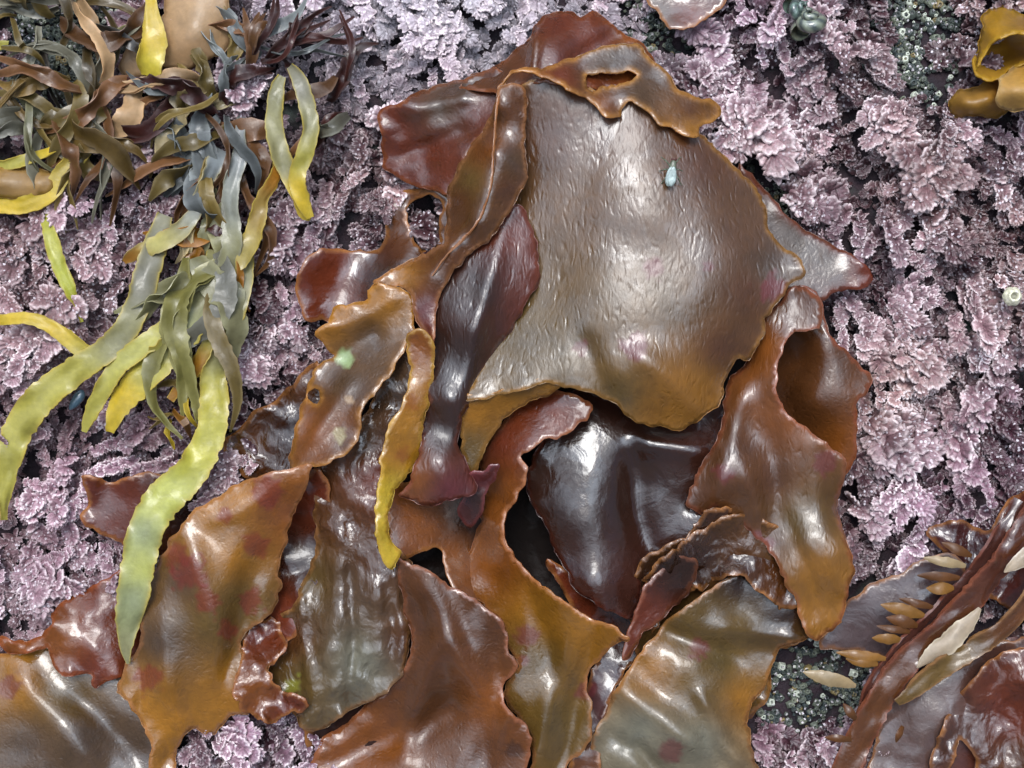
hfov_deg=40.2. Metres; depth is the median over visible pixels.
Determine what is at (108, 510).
red seaweed
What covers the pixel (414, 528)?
red seaweed
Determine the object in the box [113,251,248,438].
wrack tuft
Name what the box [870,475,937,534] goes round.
coralline frond
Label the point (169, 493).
rockweed
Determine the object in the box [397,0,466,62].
coralline frond
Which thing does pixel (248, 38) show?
wrack tuft
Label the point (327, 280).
red seaweed
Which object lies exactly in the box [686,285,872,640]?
red seaweed
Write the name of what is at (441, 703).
red seaweed
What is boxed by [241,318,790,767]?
red seaweed
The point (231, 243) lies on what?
rockweed
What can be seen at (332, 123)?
wrack tuft
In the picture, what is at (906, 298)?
coralline frond
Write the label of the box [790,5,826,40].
sea snail
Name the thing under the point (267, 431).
red seaweed
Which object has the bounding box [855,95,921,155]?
coralline frond
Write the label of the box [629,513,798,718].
red seaweed
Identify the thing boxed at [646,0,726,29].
red seaweed
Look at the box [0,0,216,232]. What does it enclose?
wrack tuft
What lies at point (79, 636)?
red seaweed
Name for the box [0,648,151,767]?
red seaweed
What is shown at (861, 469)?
coralline frond
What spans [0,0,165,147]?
wrack tuft
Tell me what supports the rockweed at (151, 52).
on the coralline turf
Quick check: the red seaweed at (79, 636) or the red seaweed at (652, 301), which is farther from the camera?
the red seaweed at (79, 636)
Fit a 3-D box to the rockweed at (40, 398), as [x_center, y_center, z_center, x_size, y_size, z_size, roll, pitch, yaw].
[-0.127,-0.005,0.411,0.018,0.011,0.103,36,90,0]
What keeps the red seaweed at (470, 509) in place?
on the red seaweed at (414, 528)
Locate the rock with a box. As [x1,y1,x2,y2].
[0,0,1023,767]
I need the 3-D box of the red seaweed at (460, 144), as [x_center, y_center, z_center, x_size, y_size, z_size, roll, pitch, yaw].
[-0.001,-0.069,0.403,0.110,0.029,0.066,-39,90,0]
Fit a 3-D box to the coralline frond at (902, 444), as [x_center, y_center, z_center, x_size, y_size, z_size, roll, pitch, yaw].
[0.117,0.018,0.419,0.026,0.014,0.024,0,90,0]
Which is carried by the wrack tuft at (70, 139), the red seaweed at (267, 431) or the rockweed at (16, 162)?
the rockweed at (16, 162)
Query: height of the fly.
0.003 m
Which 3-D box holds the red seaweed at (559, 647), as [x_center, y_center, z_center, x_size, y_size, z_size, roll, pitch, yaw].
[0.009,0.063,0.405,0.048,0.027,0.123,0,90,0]
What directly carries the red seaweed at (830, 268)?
on the coralline turf
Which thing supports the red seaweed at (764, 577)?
on the red seaweed at (721, 539)
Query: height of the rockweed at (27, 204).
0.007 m
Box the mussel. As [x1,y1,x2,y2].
[69,389,84,409]
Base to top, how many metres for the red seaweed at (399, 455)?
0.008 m
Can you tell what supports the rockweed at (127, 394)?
on the coralline turf
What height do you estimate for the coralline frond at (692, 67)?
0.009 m
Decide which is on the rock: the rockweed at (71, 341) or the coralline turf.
the coralline turf
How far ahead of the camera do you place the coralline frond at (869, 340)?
0.41 m
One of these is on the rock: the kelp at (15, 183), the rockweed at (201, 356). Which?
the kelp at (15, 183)
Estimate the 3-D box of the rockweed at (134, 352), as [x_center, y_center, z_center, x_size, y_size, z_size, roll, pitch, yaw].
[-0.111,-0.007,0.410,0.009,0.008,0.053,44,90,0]
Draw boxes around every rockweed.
[0,147,55,169]
[0,153,90,214]
[0,212,171,519]
[0,312,102,372]
[41,214,83,322]
[81,321,160,432]
[105,249,214,432]
[114,256,253,663]
[122,147,225,263]
[136,0,167,75]
[167,329,225,402]
[217,60,246,268]
[235,164,280,274]
[265,74,310,220]
[287,63,319,219]
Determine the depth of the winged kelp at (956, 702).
0.41 m
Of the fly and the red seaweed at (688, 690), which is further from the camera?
the red seaweed at (688, 690)
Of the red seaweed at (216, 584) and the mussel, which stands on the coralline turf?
the mussel
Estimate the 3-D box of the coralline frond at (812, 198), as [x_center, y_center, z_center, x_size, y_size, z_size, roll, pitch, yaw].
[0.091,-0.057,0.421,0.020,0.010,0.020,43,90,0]
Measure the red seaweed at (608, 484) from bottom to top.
0.014 m
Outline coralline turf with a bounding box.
[0,0,1023,767]
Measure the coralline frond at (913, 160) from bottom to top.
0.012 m
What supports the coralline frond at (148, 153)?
on the coralline turf
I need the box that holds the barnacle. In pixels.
[1002,287,1021,305]
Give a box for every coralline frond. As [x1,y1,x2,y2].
[13,477,70,525]
[16,545,87,621]
[122,123,173,173]
[211,714,266,767]
[227,338,276,389]
[358,186,408,224]
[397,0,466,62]
[682,58,741,137]
[707,92,806,185]
[780,154,848,226]
[789,0,856,51]
[843,450,892,505]
[853,311,917,375]
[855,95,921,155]
[860,401,946,483]
[867,326,956,399]
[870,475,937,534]
[883,139,980,216]
[883,271,944,340]
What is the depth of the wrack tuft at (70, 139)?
0.41 m
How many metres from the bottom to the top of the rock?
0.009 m
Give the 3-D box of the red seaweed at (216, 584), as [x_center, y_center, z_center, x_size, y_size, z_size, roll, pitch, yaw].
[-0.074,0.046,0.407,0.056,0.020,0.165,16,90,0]
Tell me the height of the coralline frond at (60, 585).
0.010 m
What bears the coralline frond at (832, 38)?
on the coralline turf
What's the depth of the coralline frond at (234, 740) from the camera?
0.41 m
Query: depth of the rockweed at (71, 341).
0.41 m
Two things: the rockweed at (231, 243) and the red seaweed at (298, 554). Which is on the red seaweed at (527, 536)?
the red seaweed at (298, 554)
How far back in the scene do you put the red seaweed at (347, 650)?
0.41 m
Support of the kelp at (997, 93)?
on the coralline turf
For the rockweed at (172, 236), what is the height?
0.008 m
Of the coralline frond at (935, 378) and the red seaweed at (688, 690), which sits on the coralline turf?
the coralline frond at (935, 378)
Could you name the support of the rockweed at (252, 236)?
on the coralline turf
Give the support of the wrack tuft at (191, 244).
on the coralline turf
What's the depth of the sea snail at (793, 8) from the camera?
0.41 m
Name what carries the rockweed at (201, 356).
on the coralline turf
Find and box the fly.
[660,157,681,186]
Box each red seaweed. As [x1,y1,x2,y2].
[0,569,140,688]
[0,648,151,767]
[80,471,198,554]
[116,282,414,767]
[223,361,319,478]
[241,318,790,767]
[263,468,330,641]
[268,348,412,731]
[295,188,446,322]
[311,558,531,767]
[373,11,720,340]
[374,328,434,569]
[387,470,504,605]
[398,204,540,505]
[457,463,499,527]
[460,79,805,470]
[469,390,629,767]
[526,389,723,660]
[545,559,659,767]
[590,575,808,767]
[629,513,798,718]
[641,506,796,609]
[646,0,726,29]
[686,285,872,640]
[738,163,872,300]
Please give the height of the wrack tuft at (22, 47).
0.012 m
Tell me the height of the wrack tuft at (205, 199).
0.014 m
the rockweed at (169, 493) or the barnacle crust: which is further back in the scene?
the barnacle crust
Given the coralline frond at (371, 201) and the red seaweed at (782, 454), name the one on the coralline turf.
the coralline frond at (371, 201)
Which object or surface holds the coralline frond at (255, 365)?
on the coralline turf
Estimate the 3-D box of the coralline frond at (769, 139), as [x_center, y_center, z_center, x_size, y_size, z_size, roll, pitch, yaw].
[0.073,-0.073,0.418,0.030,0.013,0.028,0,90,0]
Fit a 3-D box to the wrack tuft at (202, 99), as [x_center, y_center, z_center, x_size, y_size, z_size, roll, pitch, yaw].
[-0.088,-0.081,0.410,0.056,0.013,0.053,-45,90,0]
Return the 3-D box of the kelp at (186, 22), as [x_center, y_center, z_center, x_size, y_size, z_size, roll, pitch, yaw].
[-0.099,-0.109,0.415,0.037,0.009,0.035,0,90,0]
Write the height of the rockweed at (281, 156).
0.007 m
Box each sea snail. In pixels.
[782,0,808,20]
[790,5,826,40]
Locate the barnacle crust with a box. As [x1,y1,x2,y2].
[0,0,965,732]
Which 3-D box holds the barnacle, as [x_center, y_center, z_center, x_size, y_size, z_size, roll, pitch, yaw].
[0.147,-0.026,0.411,0.006,0.002,0.006,0,90,0]
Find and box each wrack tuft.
[0,0,59,65]
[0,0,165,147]
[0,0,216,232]
[0,70,147,223]
[105,104,276,277]
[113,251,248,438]
[121,5,275,193]
[143,216,249,311]
[148,379,199,449]
[208,0,362,64]
[282,9,378,156]
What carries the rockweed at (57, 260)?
on the coralline turf
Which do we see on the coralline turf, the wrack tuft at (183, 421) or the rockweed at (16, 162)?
the wrack tuft at (183, 421)
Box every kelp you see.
[0,166,52,199]
[118,0,229,76]
[803,491,1023,767]
[948,5,1023,118]
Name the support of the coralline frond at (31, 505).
on the coralline turf
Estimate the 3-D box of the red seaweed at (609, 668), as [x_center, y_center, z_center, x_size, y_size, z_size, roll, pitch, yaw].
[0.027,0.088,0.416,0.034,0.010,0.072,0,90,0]
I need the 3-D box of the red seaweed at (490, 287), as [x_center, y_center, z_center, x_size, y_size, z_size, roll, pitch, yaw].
[-0.013,-0.009,0.398,0.028,0.010,0.091,17,90,0]

